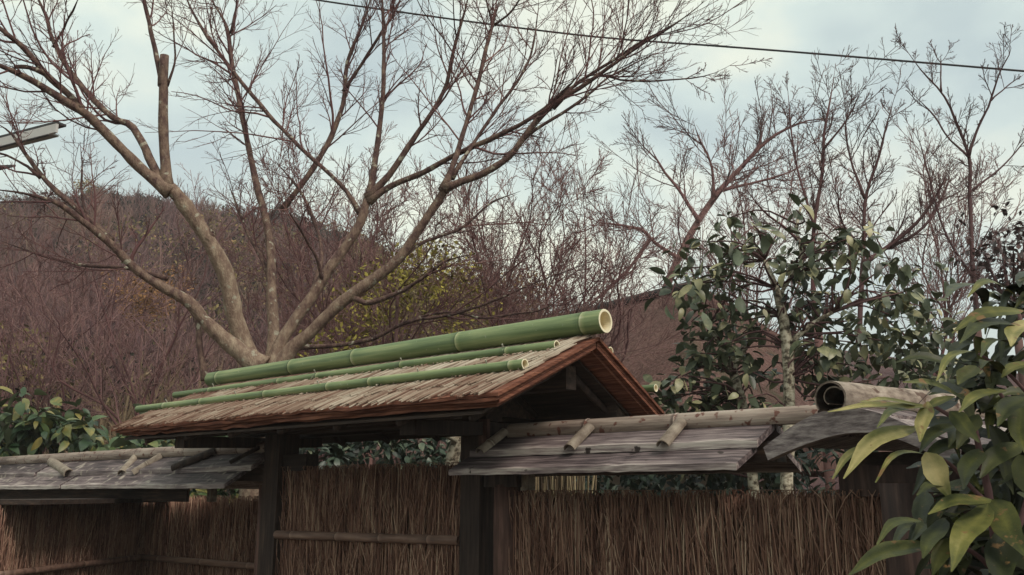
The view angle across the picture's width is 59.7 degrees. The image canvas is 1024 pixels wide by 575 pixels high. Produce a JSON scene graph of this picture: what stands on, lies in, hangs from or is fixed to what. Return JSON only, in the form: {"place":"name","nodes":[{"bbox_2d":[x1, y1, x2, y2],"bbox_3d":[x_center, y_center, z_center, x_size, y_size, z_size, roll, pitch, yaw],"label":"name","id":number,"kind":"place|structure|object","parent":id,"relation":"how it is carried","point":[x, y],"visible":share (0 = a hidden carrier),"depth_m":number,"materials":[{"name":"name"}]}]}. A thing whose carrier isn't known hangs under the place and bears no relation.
{"place":"outdoors","nodes":[
{"label":"outdoors","id":0,"kind":"place"},
{"bbox_2d":[110,309,663,574],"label":"gate","id":1,"kind":"structure","parent":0,"point":[474,388],"depth_m":4.72,"materials":[{"name":"brown wood"}]},
{"bbox_2d":[273,462,459,574],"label":"door","id":2,"kind":"structure","parent":1,"relation":"in","point":[382,520],"depth_m":4.94,"materials":[{"name":"brown wood"}]},
{"bbox_2d":[445,436,460,465],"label":"dead branch","id":3,"kind":"object","parent":1,"relation":"attached to","point":[453,451],"visible":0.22,"depth_m":6.02,"materials":[{"name":"wood"}]},
{"bbox_2d":[0,205,1018,494],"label":"hill","id":4,"kind":"structure","parent":0,"point":[888,371],"depth_m":47.78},
{"bbox_2d":[0,177,545,419],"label":"hill autumn foliage","id":5,"kind":"object","parent":4,"relation":"on","point":[154,343],"visible":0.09,"depth_m":38.65,"materials":[{"name":"brown plant"}]},
{"bbox_2d":[0,186,764,510],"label":"hill evergreens","id":6,"kind":"object","parent":4,"relation":"on","point":[200,292],"visible":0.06,"depth_m":43.90,"materials":[{"name":"plant"}]},
{"bbox_2d":[0,0,1023,372],"label":"sky","id":7,"kind":"structure","parent":0,"point":[830,26],"materials":[{"name":"grey"}]},
{"bbox_2d":[314,0,1023,71],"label":"overhead cable","id":8,"kind":"object","parent":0,"point":[921,62],"visible":0.73,"depth_m":14.58,"materials":[{"name":"black rubber"}]},
{"bbox_2d":[763,381,1020,574],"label":"side roof","id":9,"kind":"structure","parent":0,"point":[894,485],"depth_m":3.18,"materials":[{"name":"grey wood"}]},
{"label":"ground","id":10,"kind":"structure","parent":0,"visible":0},
{"bbox_2d":[0,122,65,169],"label":"grey house","id":11,"kind":"structure","parent":10,"relation":"on","point":[43,132],"depth_m":9.80,"materials":[{"name":"metal"}]},
{"bbox_2d":[0,498,157,574],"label":"fence","id":12,"kind":"object","parent":10,"relation":"on","point":[76,536],"visible":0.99,"depth_m":6.27,"materials":[{"name":"brown wood"}]},
{"bbox_2d":[0,212,192,453],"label":"bare tree","id":13,"kind":"object","parent":10,"relation":"on","point":[9,351],"visible":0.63,"depth_m":12.49,"materials":[{"name":"brown plant"}]},
{"bbox_2d":[0,386,238,512],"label":"broadleaf shrub","id":14,"kind":"object","parent":10,"relation":"on","point":[35,433],"visible":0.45,"depth_m":9.14,"materials":[{"name":"green plant"}]},
{"bbox_2d":[0,441,264,574],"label":"brushwood fence","id":15,"kind":"object","parent":10,"relation":"on","point":[209,533],"visible":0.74,"depth_m":6.62,"materials":[{"name":"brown wood"}]},
{"bbox_2d":[0,163,288,447],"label":"bare tree","id":16,"kind":"object","parent":10,"relation":"on","point":[122,364],"visible":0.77,"depth_m":12.04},
{"bbox_2d":[99,264,197,415],"bbox_3d":[-7.099,2.418,17.016,1.877,6.084,1.381,11,-17,-41],"label":"autumn shrub","id":17,"kind":"object","parent":10,"relation":"on","point":[143,298],"visible":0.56,"depth_m":17.29,"materials":[{"name":"brown plant"}]},
{"bbox_2d":[0,172,586,504],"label":"hillside","id":18,"kind":"structure","parent":10,"relation":"on","point":[170,220],"depth_m":34.24,"materials":[{"name":"brown plant"}]},
{"bbox_2d":[192,54,435,451],"bbox_3d":[-2.636,0.661,12.317,4.187,7.410,2.499,-5,-14,22],"label":"bare tree","id":19,"kind":"object","parent":10,"relation":"on","point":[304,262],"visible":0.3,"depth_m":12.32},
{"bbox_2d":[298,289,379,468],"bbox_3d":[-2.530,2.260,12.864,1.266,4.538,1.441,0,-13,0],"label":"autumn shrub","id":20,"kind":"object","parent":10,"relation":"on","point":[346,323],"visible":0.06,"depth_m":13.00,"materials":[{"name":"yellow plant"}]},
{"bbox_2d":[299,437,460,470],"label":"hedge shrub","id":21,"kind":"object","parent":10,"relation":"on","point":[339,456],"visible":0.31,"depth_m":6.83,"materials":[{"name":"green plant"}]},
{"bbox_2d":[231,121,535,467],"bbox_3d":[-1.449,0.800,10.646,3.440,6.394,4.002,0,-13,0],"label":"bare tree","id":22,"kind":"object","parent":10,"relation":"on","point":[352,264],"visible":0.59,"depth_m":10.44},
{"bbox_2d":[0,0,771,504],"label":"maple tree","id":23,"kind":"object","parent":10,"relation":"on","point":[236,342],"visible":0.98,"depth_m":7.77,"materials":[{"name":"brown plant"}]},
{"bbox_2d":[297,240,502,463],"bbox_3d":[-1.302,1.571,10.065,2.391,4.632,1.676,0,-13,0],"label":"autumn shrub","id":24,"kind":"object","parent":10,"relation":"on","point":[397,304],"visible":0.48,"depth_m":10.29,"materials":[{"name":"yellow plant"}]},
{"bbox_2d":[359,260,482,455],"bbox_3d":[-1.343,1.995,12.915,1.856,5.077,1.716,0,-13,0],"label":"autumn shrub","id":25,"kind":"object","parent":10,"relation":"on","point":[437,324],"visible":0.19,"depth_m":13.20,"materials":[{"name":"green plant"}]},
{"bbox_2d":[297,91,670,346],"bbox_3d":[-0.230,0.770,11.210,3.633,6.705,4.545,10,-16,-36],"label":"bare tree","id":26,"kind":"object","parent":10,"relation":"on","point":[505,287],"visible":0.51,"depth_m":10.82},
{"bbox_2d":[454,263,563,324],"bbox_3d":[0.014,2.122,13.844,1.745,5.246,2.408,-7,-14,27],"label":"autumn shrub","id":27,"kind":"object","parent":10,"relation":"on","point":[528,273],"visible":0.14,"depth_m":14.10,"materials":[{"name":"green plant"}]},
{"bbox_2d":[414,111,709,489],"bbox_3d":[0.706,0.588,11.022,3.379,6.976,3.233,6,-14,-26],"label":"bare tree","id":28,"kind":"object","parent":10,"relation":"on","point":[614,338],"visible":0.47,"depth_m":11.59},
{"bbox_2d":[527,475,596,497],"bbox_3d":[0.297,1.863,5.172,0.447,1.779,0.578,0,-13,0],"label":"bamboo fence","id":29,"kind":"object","parent":10,"relation":"on","point":[561,483],"depth_m":5.24,"materials":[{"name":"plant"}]},
{"bbox_2d":[329,278,889,496],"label":"thatched house","id":30,"kind":"structure","parent":10,"relation":"on","point":[641,369],"depth_m":12.36,"materials":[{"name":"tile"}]},
{"bbox_2d":[449,405,935,574],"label":"brushwood fence","id":31,"kind":"object","parent":10,"relation":"on","point":[616,532],"visible":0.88,"depth_m":3.78,"materials":[{"name":"brown wood"}]},
{"bbox_2d":[553,65,860,305],"bbox_3d":[4.362,0.218,18.633,7.093,11.094,2.426,0,-13,0],"label":"bare tree","id":32,"kind":"object","parent":10,"relation":"on","point":[718,191],"visible":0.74,"depth_m":19.23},
{"bbox_2d":[643,283,774,496],"bbox_3d":[1.401,1.509,6.379,1.120,3.103,1.172,0,-13,0],"label":"camellia shrub","id":33,"kind":"object","parent":10,"relation":"on","point":[716,387],"visible":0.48,"depth_m":6.34,"materials":[{"name":"green plant"}]},
{"bbox_2d":[573,399,878,498],"bbox_3d":[1.978,1.323,6.800,3.239,1.102,1.558,0,-13,0],"label":"hedge shrub","id":34,"kind":"object","parent":10,"relation":"on","point":[770,482],"visible":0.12,"depth_m":6.65,"materials":[{"name":"green plant"}]},
{"bbox_2d":[603,71,883,490],"bbox_3d":[3.257,0.563,13.363,5.009,8.068,2.877,7,-15,-28],"label":"bare tree","id":35,"kind":"object","parent":10,"relation":"on","point":[677,222],"visible":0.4,"depth_m":13.70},
{"bbox_2d":[644,193,982,494],"bbox_3d":[2.230,1.158,5.999,2.658,3.618,1.431,0,-13,0],"label":"camellia shrub","id":36,"kind":"object","parent":10,"relation":"on","point":[794,362],"visible":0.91,"depth_m":6.02,"materials":[{"name":"green plant"}]},
{"bbox_2d":[733,33,907,495],"bbox_3d":[3.707,0.307,10.604,2.000,7.337,1.886,0,-13,0],"label":"bare tree","id":37,"kind":"object","parent":10,"relation":"on","point":[815,207],"visible":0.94,"depth_m":11.18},
{"bbox_2d":[793,56,995,383],"bbox_3d":[4.476,0.336,10.120,2.612,7.063,1.597,0,-13,0],"label":"bare tree","id":38,"kind":"object","parent":10,"relation":"on","point":[893,243],"visible":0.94,"depth_m":10.58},
{"bbox_2d":[785,100,1023,376],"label":"bare tree","id":39,"kind":"object","parent":10,"relation":"on","point":[938,278],"visible":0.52,"depth_m":12.42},
{"bbox_2d":[827,271,1023,574],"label":"broadleaf plant","id":40,"kind":"object","parent":10,"relation":"on","point":[951,532],"visible":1,"depth_m":2.18,"materials":[{"name":"green plant"}]},
{"bbox_2d":[890,22,1023,384],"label":"bare tree","id":41,"kind":"object","parent":10,"relation":"on","point":[967,153],"visible":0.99,"depth_m":10.19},
{"bbox_2d":[943,198,1023,385],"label":"purple leaf tree","id":42,"kind":"object","parent":10,"relation":"on","point":[1010,263],"visible":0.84,"depth_m":8.96,"materials":[{"name":"red plant"}]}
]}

